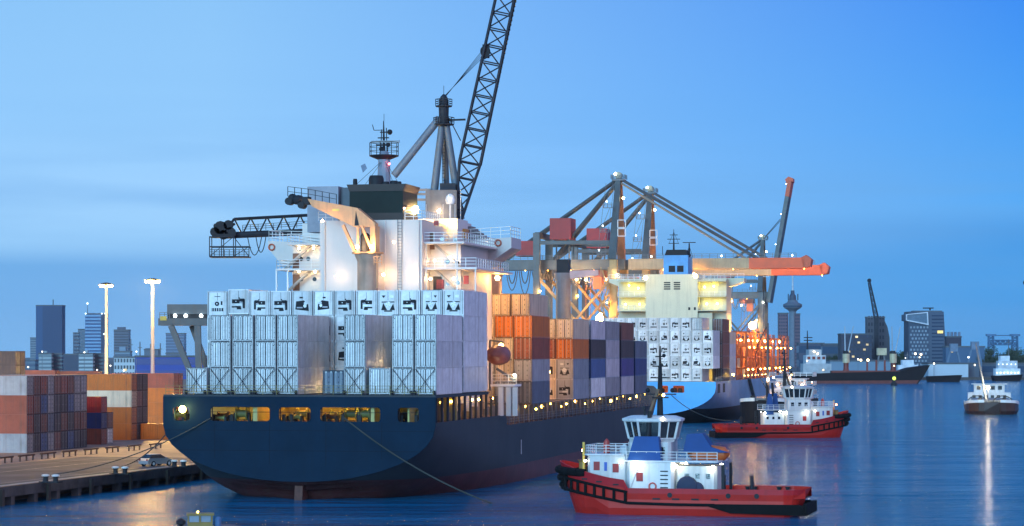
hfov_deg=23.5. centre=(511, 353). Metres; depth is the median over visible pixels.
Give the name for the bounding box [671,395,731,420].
mooring rope
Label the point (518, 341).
door
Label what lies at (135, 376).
door
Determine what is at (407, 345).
door
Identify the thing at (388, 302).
reefer container
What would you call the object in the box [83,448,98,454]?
guard rail
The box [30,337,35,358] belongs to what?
office tower
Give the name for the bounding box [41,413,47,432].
shipping container
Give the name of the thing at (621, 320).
reefer container
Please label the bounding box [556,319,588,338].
shipping container
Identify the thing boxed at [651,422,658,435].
window
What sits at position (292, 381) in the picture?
door
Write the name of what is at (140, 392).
door
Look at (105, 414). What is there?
door
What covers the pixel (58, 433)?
door
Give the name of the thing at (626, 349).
shipping container
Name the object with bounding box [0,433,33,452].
shipping container
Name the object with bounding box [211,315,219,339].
door
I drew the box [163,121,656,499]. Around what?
container ship
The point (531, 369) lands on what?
shipping container
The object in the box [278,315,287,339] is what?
door
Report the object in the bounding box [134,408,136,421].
door
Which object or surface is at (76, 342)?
office tower
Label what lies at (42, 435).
door
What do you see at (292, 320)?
door
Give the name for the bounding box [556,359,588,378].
reefer container
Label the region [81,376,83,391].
door
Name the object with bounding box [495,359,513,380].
shipping container
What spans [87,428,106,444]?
shipping container
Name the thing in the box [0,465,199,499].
quay wall
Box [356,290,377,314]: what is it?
reefer container
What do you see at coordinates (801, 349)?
warehouse
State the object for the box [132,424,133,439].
door
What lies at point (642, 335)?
reefer container
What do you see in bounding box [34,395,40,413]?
shipping container
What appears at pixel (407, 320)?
door
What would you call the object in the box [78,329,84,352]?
office tower
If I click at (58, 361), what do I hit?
block of flats
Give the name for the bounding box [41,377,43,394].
door
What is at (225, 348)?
door
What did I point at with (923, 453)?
water
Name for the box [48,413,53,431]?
shipping container
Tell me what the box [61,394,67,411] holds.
shipping container
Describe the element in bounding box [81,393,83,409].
door
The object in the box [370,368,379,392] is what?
door
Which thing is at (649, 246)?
gantry crane
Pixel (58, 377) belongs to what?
door
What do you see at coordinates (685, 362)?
reefer container
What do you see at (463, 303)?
reefer container
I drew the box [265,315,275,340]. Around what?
door
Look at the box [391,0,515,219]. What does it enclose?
lattice boom crane
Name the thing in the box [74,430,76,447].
door
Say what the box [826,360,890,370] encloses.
quay hall
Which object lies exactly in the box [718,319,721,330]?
door
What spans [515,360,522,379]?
door
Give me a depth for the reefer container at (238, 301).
285.07 m
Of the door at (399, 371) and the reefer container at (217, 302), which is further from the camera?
the reefer container at (217, 302)
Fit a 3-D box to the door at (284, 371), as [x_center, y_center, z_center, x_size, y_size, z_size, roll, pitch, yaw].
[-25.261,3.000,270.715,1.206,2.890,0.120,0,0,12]
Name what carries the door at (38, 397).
in the shipping container at (37, 404)
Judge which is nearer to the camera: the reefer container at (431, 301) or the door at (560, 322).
the reefer container at (431, 301)
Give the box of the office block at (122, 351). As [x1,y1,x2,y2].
[114,347,132,355]
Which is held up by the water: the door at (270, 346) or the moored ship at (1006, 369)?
the moored ship at (1006, 369)
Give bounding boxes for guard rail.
[0,456,13,462]
[18,454,34,461]
[40,452,55,458]
[62,450,76,456]
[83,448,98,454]
[105,446,119,452]
[127,444,140,450]
[149,442,161,448]
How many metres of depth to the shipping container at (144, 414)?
405.01 m
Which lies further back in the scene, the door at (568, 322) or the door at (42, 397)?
the door at (42, 397)
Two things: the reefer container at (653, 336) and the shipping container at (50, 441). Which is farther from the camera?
the reefer container at (653, 336)
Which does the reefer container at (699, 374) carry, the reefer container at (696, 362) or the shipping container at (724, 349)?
the reefer container at (696, 362)
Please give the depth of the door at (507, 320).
317.57 m
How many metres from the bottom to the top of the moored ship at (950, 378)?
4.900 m
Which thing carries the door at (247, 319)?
in the reefer container at (243, 327)
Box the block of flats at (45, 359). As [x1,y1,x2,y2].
[38,351,53,369]
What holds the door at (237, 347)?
in the reefer container at (243, 354)
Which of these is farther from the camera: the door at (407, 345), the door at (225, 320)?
the door at (225, 320)
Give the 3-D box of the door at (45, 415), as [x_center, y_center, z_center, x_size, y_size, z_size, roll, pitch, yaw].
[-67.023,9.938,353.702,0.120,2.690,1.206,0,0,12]
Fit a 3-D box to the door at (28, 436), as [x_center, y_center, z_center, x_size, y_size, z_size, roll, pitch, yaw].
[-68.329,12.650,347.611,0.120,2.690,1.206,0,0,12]
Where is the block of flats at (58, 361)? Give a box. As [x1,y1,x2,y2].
[53,353,63,370]
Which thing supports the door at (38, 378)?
in the shipping container at (37, 385)
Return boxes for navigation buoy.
[891,377,896,385]
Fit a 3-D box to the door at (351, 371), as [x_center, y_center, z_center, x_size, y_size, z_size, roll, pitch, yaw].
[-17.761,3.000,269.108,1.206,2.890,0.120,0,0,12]
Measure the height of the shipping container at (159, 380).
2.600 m
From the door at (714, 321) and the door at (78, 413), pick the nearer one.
the door at (78, 413)
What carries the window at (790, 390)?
in the tugboat at (799, 415)
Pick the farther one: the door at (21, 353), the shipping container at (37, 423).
the door at (21, 353)
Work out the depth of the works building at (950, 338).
1700.00 m
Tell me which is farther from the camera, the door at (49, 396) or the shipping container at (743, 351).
the shipping container at (743, 351)
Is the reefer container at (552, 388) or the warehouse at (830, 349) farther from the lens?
the warehouse at (830, 349)
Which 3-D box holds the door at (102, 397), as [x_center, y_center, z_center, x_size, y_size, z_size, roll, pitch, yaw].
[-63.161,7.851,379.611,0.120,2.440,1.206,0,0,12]
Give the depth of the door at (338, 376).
271.96 m
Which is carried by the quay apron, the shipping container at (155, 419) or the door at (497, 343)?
the shipping container at (155, 419)
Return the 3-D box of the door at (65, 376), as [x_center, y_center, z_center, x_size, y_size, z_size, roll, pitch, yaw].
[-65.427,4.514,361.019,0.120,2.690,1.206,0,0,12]
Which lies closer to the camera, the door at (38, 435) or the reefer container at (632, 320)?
the door at (38, 435)
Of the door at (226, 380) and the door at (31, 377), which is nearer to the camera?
the door at (226, 380)
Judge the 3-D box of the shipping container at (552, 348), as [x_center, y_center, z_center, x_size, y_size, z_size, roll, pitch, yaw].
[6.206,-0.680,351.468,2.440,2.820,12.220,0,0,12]
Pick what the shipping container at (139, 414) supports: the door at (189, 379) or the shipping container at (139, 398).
the shipping container at (139, 398)
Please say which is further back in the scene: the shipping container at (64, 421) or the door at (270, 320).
the shipping container at (64, 421)
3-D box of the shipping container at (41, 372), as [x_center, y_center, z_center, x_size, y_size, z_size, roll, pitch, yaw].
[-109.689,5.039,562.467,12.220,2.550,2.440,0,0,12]
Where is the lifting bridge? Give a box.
[986,334,1019,356]
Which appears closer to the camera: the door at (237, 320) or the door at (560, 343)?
the door at (237, 320)
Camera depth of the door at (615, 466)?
246.24 m
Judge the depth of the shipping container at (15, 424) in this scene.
347.54 m
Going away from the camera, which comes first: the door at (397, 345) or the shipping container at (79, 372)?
the door at (397, 345)
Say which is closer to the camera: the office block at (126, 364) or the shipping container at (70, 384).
the shipping container at (70, 384)
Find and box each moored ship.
[926,375,961,381]
[991,339,1022,380]
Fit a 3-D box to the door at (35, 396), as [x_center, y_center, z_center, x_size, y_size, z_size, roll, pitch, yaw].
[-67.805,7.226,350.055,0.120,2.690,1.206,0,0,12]
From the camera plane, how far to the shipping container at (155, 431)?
401.86 m
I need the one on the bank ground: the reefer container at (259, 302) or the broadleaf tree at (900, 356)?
the broadleaf tree at (900, 356)
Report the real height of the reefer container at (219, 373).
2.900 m
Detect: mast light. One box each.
[98,283,113,373]
[144,278,160,372]
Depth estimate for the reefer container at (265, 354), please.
271.14 m
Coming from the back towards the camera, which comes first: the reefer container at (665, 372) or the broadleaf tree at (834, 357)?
the broadleaf tree at (834, 357)
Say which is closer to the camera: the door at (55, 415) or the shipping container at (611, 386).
the door at (55, 415)
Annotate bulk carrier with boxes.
[792,326,929,383]
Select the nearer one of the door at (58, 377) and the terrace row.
the door at (58, 377)
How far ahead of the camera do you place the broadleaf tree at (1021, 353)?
1675.66 m
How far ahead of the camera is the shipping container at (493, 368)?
318.00 m
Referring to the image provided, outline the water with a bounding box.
[0,380,1023,525]
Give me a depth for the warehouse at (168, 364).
1349.85 m
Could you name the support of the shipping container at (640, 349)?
on the shipping container at (640, 366)
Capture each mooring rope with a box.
[52,418,210,474]
[121,435,164,466]
[343,417,491,503]
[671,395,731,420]
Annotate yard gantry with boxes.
[158,304,206,368]
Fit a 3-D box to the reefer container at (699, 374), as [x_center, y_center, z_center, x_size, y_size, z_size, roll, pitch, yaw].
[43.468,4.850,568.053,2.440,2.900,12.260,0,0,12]
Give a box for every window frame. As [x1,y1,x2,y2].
[624,421,682,439]
[781,388,812,397]
[906,312,928,324]
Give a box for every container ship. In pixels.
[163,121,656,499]
[609,230,790,422]
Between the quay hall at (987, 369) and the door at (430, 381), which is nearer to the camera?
the door at (430, 381)
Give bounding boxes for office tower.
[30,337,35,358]
[36,299,65,358]
[73,332,79,353]
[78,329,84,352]
[85,303,108,352]
[114,327,130,353]
[166,333,186,352]
[777,313,788,367]
[865,316,889,359]
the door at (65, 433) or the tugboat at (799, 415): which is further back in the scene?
the tugboat at (799, 415)
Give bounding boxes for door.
[15,351,17,364]
[15,365,17,374]
[20,351,22,364]
[20,365,22,374]
[27,376,29,394]
[27,395,29,413]
[27,415,29,433]
[27,434,29,452]
[30,376,33,394]
[30,395,33,413]
[30,414,33,432]
[30,433,33,452]
[34,376,36,394]
[34,395,36,413]
[34,414,36,431]
[34,433,36,450]
[37,376,40,394]
[37,395,40,413]
[37,414,40,432]
[37,433,40,451]
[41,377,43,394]
[41,396,43,413]
[41,414,43,432]
[41,433,43,451]
[44,376,47,394]
[44,395,47,412]
[44,413,47,431]
[44,432,47,450]
[48,376,50,392]
[48,394,50,411]
[48,413,50,431]
[48,432,50,450]
[51,376,53,392]
[51,394,53,412]
[51,413,53,431]
[51,433,53,450]
[54,376,56,393]
[54,394,57,412]
[54,413,56,431]
[54,431,57,449]
[57,375,60,393]
[57,394,60,412]
[57,413,60,430]
[57,431,60,449]
[62,375,63,393]
[62,395,63,410]
[62,412,63,430]
[62,431,63,449]
[64,375,66,393]
[64,395,66,410]
[64,412,66,430]
[64,432,66,447]
[68,375,70,393]
[68,394,70,411]
[68,412,70,428]
[68,430,70,448]
[71,375,73,391]
[71,394,73,411]
[71,413,73,428]
[71,430,73,448]
[74,375,76,392]
[74,393,76,411]
[74,412,76,429]
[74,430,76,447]
[77,375,80,392]
[77,393,80,410]
[77,411,80,429]
[77,430,80,447]
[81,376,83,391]
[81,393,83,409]
[81,411,83,427]
[81,429,83,447]
[84,376,86,392]
[84,393,86,409]
[84,411,86,427]
[84,429,86,445]
[102,397,103,412]
[102,413,103,428]
[102,429,103,444]
[104,397,106,410]
[104,412,106,426]
[104,428,106,442]
[108,412,109,426]
[108,428,109,443]
[110,412,112,427]
[110,429,112,443]
[132,374,133,390]
[132,391,133,405]
[132,407,133,423]
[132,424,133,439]
[134,374,136,389]
[134,391,136,406]
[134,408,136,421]
[134,423,136,439]
[137,374,139,388]
[137,390,139,406]
[137,423,139,438]
[139,375,141,388]
[139,390,141,406]
[139,407,141,422]
[143,390,144,405]
[143,406,144,422]
[145,390,147,404]
[145,406,147,422]
[180,373,182,387]
[186,368,196,393]
[197,369,205,393]
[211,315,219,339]
[211,341,219,367]
[211,369,219,393]
[220,315,230,340]
[220,341,230,367]
[220,368,230,393]
[232,315,242,340]
[232,341,242,367]
[232,368,242,393]
[243,315,251,339]
[243,341,251,367]
[243,369,251,393]
[256,315,264,339]
[256,341,264,367]
[256,369,264,393]
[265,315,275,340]
[265,341,275,367]
[265,368,275,393]
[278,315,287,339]
[278,341,287,367]
[278,368,287,392]
[288,316,296,339]
[288,341,296,367]
[288,368,296,392]
[324,372,333,393]
[334,372,342,393]
[345,316,354,340]
[345,341,354,367]
[345,368,354,392]
[355,315,365,340]
[355,341,365,367]
[355,368,365,393]
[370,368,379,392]
[380,368,390,394]
[393,314,402,340]
[393,341,402,367]
[393,368,402,394]
[403,314,413,340]
[403,341,413,367]
[403,368,413,394]
[416,314,425,340]
[416,341,425,367]
[416,368,425,394]
[426,314,434,340]
[426,341,434,367]
[426,368,434,394]
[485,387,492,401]
[493,294,500,315]
[496,316,503,336]
[496,338,503,345]
[496,364,503,380]
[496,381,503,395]
[501,295,508,315]
[504,316,511,336]
[504,338,511,358]
[504,360,511,380]
[504,382,511,401]
[511,294,519,315]
[515,316,522,336]
[515,338,522,358]
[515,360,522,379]
[515,382,522,401]
[520,294,528,315]
[523,316,530,336]
[523,338,530,358]
[523,360,530,380]
[523,382,530,402]
[550,319,555,338]
[550,339,555,358]
[557,319,564,338]
[557,339,564,358]
[565,319,571,338]
[565,339,571,358]
[594,462,599,469]
[613,464,618,471]
[636,473,642,480]
[691,318,696,329]
[697,318,701,329]
[712,319,717,330]
[712,369,717,380]
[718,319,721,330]
[718,369,721,380]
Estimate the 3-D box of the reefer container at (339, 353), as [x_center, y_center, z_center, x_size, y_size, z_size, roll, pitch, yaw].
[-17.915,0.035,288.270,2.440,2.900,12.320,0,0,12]
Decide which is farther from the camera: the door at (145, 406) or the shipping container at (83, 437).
the door at (145, 406)
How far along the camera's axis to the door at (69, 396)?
362.41 m
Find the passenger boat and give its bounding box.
[896,352,921,370]
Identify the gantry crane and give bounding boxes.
[502,172,812,320]
[542,186,830,318]
[706,176,794,337]
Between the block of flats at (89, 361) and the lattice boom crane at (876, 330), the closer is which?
the block of flats at (89, 361)
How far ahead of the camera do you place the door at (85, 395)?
368.43 m
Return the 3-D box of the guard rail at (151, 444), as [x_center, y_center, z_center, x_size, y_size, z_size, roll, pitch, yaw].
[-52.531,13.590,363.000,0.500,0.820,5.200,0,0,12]
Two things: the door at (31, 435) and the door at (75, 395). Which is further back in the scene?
the door at (75, 395)
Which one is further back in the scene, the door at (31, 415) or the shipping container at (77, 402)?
the shipping container at (77, 402)
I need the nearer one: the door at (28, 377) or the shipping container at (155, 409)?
the door at (28, 377)
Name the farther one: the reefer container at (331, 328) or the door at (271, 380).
the reefer container at (331, 328)
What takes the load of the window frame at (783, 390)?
in the tugboat at (799, 415)
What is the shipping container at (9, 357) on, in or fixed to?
on the shipping container at (9, 369)
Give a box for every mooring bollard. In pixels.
[39,474,62,482]
[109,466,130,473]
[168,460,189,466]
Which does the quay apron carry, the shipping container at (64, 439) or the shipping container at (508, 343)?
the shipping container at (64, 439)
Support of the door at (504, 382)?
in the shipping container at (502, 382)
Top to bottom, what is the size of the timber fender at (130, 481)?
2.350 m
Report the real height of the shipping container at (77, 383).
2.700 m
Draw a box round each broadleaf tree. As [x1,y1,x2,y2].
[827,354,837,359]
[896,352,903,364]
[976,354,990,362]
[985,346,997,361]
[986,355,996,362]
[1005,347,1022,353]
[1005,350,1017,360]
[1013,355,1023,362]
[1016,349,1023,358]
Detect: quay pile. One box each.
[5,496,14,504]
[27,493,37,501]
[51,490,59,498]
[71,488,80,495]
[94,485,101,492]
[112,483,121,490]
[133,480,140,487]
[150,478,158,485]
[170,476,175,482]
[185,474,193,480]
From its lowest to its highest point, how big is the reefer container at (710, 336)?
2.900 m
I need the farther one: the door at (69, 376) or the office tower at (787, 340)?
the office tower at (787, 340)
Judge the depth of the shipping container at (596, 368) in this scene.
362.92 m
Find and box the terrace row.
[25,359,38,369]
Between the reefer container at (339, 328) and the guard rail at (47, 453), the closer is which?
the reefer container at (339, 328)
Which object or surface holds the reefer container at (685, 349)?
on the reefer container at (685, 362)
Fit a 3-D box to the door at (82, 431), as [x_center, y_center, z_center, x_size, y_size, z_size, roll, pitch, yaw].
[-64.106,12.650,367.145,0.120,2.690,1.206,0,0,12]
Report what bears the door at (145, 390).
in the shipping container at (144, 397)
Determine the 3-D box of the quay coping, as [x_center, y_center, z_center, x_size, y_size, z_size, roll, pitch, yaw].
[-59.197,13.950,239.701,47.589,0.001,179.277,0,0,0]
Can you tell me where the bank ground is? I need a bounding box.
[25,358,1023,376]
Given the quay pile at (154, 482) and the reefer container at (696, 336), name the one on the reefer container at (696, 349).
the reefer container at (696, 336)
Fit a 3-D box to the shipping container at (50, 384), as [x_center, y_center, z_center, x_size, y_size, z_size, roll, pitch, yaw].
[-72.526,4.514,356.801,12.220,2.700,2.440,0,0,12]
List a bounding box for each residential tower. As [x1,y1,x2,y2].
[778,313,787,364]
[794,313,799,367]
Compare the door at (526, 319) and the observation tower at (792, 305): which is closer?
the door at (526, 319)
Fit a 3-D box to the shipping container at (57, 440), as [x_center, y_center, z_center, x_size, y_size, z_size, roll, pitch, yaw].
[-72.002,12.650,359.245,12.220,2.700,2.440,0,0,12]
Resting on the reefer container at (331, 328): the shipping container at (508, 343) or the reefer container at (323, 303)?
the reefer container at (323, 303)
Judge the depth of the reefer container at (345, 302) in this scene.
282.39 m
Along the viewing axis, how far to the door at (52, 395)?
356.10 m
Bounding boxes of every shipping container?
[0,351,19,364]
[0,365,19,374]
[0,375,53,393]
[0,376,33,394]
[0,395,33,414]
[0,414,33,433]
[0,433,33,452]
[20,351,24,364]
[20,365,24,374]
[25,370,58,374]
[25,375,60,393]
[34,376,40,394]
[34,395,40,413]
[34,414,40,432]
[34,433,40,451]
[41,376,47,394]
[41,395,47,413]
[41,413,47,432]
[41,432,47,451]
[47,394,53,412]
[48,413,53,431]
[48,432,53,450]
[54,394,60,412]
[54,413,60,431]
[54,431,60,449]
[58,371,101,374]
[61,374,136,390]
[61,375,67,393]
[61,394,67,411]
[61,412,67,430]
[61,431,67,449]
[68,375,73,393]
[68,393,73,411]
[68,412,73,429]
[68,430,73,448]
[74,375,80,392]
[74,393,80,411]
[74,411,80,429]
[74,430,80,447]
[81,375,86,392]
[81,393,86,410]
[81,411,86,428]
[81,429,86,447]
[87,390,136,406]
[87,396,106,412]
[87,412,106,428]
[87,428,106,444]
[107,407,136,423]
[107,412,112,427]
[107,428,112,443]
[110,373,177,387]
[113,423,136,439]
[137,374,141,389]
[137,390,141,406]
[137,407,141,422]
[137,423,140,439]
[141,423,167,439]
[142,374,147,389]
[142,390,147,405]
[142,406,147,422]
[148,388,177,401]
[148,402,177,416]
[148,417,177,422]
[178,373,182,387]
[323,370,343,393]
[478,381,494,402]
[492,294,510,315]
[492,316,496,337]
[492,364,494,380]
[495,316,516,337]
[495,338,513,358]
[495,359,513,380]
[495,381,513,402]
[511,294,547,316]
[514,315,549,337]
[514,337,549,358]
[514,359,549,380]
[514,381,549,402]
[550,319,555,338]
[550,339,555,358]
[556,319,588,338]
[556,339,588,358]
[589,320,604,339]
[589,339,604,358]
[589,359,604,377]
[589,378,604,397]
[604,377,618,395]
[605,321,618,339]
[605,340,618,358]
[605,359,618,376]
[612,358,633,376]
[619,322,633,340]
[619,340,633,357]
[619,376,633,394]
[634,341,646,357]
[634,358,646,375]
[634,375,646,392]
[712,319,728,331]
[712,368,728,380]
[715,356,728,368]
[720,331,728,343]
[720,344,728,355]
[729,332,735,343]
[729,344,735,355]
[729,356,735,367]
[729,368,735,380]
[740,347,744,355]
[740,358,744,366]
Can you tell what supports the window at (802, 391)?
in the tugboat at (799, 415)
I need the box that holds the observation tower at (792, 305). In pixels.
[783,276,801,366]
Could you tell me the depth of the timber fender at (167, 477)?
301.12 m
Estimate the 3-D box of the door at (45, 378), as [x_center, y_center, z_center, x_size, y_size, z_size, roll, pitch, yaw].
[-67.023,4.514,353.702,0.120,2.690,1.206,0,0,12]
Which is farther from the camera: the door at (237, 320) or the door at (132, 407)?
the door at (132, 407)
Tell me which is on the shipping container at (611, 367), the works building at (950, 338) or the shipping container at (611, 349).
the shipping container at (611, 349)
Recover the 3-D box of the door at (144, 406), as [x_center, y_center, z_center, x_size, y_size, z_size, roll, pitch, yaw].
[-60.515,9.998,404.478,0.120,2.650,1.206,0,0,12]
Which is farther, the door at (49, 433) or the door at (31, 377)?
the door at (49, 433)
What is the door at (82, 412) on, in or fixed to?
in the shipping container at (83, 419)
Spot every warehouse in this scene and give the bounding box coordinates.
[134,355,206,378]
[796,343,820,370]
[821,343,837,359]
[942,346,984,362]
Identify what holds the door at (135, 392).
in the shipping container at (121, 398)
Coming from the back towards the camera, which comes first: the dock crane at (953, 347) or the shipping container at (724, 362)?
the dock crane at (953, 347)
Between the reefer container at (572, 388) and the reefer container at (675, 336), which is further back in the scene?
the reefer container at (675, 336)
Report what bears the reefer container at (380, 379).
on the container ship at (375, 233)
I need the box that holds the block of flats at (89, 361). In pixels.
[78,350,94,370]
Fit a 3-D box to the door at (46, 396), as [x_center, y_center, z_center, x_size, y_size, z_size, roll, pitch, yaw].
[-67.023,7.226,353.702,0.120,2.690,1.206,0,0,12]
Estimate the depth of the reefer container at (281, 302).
283.99 m
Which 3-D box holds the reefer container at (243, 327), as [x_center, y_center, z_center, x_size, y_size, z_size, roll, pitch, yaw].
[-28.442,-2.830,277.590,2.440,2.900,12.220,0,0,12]
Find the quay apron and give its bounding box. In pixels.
[0,379,195,486]
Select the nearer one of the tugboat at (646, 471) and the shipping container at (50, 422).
the tugboat at (646, 471)
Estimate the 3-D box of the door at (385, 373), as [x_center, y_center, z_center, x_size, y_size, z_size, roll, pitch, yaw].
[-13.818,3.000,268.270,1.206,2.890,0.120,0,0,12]
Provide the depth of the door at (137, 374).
402.04 m
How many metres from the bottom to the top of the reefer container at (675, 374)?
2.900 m
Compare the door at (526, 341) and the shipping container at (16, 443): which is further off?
the shipping container at (16, 443)
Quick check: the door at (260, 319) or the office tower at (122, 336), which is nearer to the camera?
the door at (260, 319)
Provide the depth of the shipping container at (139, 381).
402.66 m
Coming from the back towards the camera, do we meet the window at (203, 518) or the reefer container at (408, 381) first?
the reefer container at (408, 381)
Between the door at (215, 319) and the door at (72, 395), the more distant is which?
the door at (72, 395)
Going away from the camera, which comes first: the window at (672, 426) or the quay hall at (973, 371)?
the window at (672, 426)
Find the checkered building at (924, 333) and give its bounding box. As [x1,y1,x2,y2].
[901,308,944,365]
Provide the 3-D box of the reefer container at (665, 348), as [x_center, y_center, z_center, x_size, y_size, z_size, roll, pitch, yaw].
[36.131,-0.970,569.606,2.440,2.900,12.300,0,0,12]
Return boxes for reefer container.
[186,367,209,393]
[207,291,231,315]
[207,316,209,340]
[207,342,209,366]
[210,315,231,340]
[210,341,231,367]
[210,368,231,393]
[228,289,263,314]
[232,315,254,340]
[232,341,254,367]
[232,368,254,393]
[249,291,270,314]
[255,315,276,340]
[255,341,276,367]
[255,368,276,393]
[271,291,291,314]
[277,315,328,341]
[277,341,328,367]
[277,367,328,393]
[292,291,312,315]
[313,291,334,315]
[329,316,334,340]
[329,341,334,366]
[335,291,355,315]
[335,316,343,340]
[335,341,343,366]
[344,315,391,341]
[344,341,391,367]
[344,367,388,393]
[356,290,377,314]
[369,367,391,394]
[378,290,398,315]
[392,314,414,340]
[392,341,414,367]
[392,368,414,394]
[399,290,420,313]
[415,314,461,341]
[415,341,461,367]
[415,367,461,394]
[421,290,442,314]
[443,290,486,316]
[462,316,486,341]
[462,341,486,366]
[462,366,486,391]
[549,379,555,398]
[550,359,555,378]
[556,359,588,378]
[556,378,588,398]
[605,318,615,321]
[616,318,626,322]
[627,318,637,330]
[634,331,636,340]
[637,318,647,330]
[637,330,647,342]
[648,318,658,329]
[648,330,658,342]
[648,343,658,355]
[648,356,658,368]
[648,369,657,380]
[659,318,669,329]
[659,330,669,342]
[659,343,669,355]
[661,356,669,368]
[662,369,669,380]
[670,318,680,329]
[670,330,680,342]
[670,343,680,355]
[670,356,680,368]
[670,369,680,380]
[681,318,690,329]
[681,330,690,342]
[681,343,690,355]
[681,356,690,368]
[681,369,690,380]
[691,318,708,329]
[691,330,701,342]
[691,343,701,355]
[691,356,701,368]
[691,369,708,380]
[702,330,719,342]
[702,343,719,355]
[702,356,719,368]
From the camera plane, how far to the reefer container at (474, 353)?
284.79 m
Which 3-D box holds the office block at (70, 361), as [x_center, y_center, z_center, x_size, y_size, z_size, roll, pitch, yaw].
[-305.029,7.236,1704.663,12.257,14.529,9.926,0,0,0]
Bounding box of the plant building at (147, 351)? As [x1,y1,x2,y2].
[144,348,159,354]
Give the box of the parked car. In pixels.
[138,454,172,465]
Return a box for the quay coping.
[0,463,194,486]
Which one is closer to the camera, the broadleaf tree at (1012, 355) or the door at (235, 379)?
the door at (235, 379)
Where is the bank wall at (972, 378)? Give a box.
[788,377,1023,379]
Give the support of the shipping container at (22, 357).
on the shipping container at (22, 369)
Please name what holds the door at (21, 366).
in the shipping container at (22, 369)
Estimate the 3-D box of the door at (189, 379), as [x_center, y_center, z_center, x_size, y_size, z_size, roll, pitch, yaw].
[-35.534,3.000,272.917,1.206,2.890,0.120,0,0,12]
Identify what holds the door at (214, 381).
in the reefer container at (219, 373)
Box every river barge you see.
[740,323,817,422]
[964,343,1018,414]
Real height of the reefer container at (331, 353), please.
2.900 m
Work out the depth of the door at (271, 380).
271.04 m
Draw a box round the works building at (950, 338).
[944,332,961,345]
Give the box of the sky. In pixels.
[0,0,1023,357]
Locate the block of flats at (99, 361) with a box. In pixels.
[95,353,104,373]
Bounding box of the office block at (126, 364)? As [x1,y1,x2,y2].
[113,356,134,372]
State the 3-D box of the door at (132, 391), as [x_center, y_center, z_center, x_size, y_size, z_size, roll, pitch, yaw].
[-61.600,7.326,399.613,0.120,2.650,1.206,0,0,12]
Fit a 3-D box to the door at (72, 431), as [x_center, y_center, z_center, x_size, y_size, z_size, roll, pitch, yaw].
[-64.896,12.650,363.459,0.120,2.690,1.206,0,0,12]
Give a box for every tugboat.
[555,346,816,516]
[709,348,850,437]
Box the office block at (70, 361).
[63,354,78,370]
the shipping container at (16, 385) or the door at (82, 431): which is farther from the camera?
the door at (82, 431)
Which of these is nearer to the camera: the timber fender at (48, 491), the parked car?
the timber fender at (48, 491)
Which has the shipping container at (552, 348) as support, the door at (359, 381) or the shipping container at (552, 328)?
the shipping container at (552, 328)
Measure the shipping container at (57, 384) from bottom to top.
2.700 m
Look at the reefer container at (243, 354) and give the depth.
271.69 m
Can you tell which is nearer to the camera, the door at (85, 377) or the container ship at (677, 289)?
the door at (85, 377)
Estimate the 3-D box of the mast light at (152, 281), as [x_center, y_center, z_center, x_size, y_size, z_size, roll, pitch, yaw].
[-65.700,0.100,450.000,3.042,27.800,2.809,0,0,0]
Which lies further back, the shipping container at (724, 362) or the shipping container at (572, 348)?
the shipping container at (724, 362)
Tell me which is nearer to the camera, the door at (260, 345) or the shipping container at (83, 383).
the door at (260, 345)
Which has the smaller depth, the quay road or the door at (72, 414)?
the quay road
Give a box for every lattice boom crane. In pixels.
[209,214,306,257]
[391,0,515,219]
[867,278,878,359]
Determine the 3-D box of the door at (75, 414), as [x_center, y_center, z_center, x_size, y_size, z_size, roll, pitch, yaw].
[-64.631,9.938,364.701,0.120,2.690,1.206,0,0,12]
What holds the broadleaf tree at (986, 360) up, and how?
on the bank ground
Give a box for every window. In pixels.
[189,516,198,521]
[201,516,210,521]
[626,422,633,437]
[632,422,637,435]
[639,422,646,435]
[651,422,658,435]
[660,422,667,437]
[668,422,676,437]
[789,389,792,397]
[794,389,798,397]
[800,389,804,397]
[907,313,926,322]
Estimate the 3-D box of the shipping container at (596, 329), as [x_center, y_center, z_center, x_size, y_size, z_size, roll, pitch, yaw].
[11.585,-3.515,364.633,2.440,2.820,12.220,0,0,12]
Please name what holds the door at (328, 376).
in the shipping container at (333, 381)
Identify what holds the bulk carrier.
on the water
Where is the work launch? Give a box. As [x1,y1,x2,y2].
[172,511,240,525]
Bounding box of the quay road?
[0,456,193,484]
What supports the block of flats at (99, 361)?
on the bank ground
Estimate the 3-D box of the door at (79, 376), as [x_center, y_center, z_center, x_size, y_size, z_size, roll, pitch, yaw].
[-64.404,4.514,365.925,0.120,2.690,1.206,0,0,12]
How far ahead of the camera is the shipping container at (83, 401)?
367.85 m
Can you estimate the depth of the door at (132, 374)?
399.74 m
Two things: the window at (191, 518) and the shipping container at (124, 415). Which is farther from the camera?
the shipping container at (124, 415)
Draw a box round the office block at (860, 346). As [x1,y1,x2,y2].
[837,333,872,359]
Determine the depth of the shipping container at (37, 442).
350.81 m
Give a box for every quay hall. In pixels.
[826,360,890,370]
[921,363,967,376]
[969,363,978,376]
[979,363,1023,375]
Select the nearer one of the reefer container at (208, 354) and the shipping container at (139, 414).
the reefer container at (208, 354)
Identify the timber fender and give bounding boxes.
[0,489,4,506]
[46,484,50,499]
[89,479,93,494]
[129,474,132,488]
[166,470,169,484]
[200,469,203,479]
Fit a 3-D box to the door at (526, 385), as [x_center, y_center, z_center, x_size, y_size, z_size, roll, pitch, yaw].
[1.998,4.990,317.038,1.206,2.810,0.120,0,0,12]
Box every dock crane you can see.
[946,344,960,362]
[967,341,981,376]
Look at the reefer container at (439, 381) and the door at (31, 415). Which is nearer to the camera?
the reefer container at (439, 381)
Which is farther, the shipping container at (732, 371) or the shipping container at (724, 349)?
the shipping container at (732, 371)
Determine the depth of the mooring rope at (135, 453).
270.66 m
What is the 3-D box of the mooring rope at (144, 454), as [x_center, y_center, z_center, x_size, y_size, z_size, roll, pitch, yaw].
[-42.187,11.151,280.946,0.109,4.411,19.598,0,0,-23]

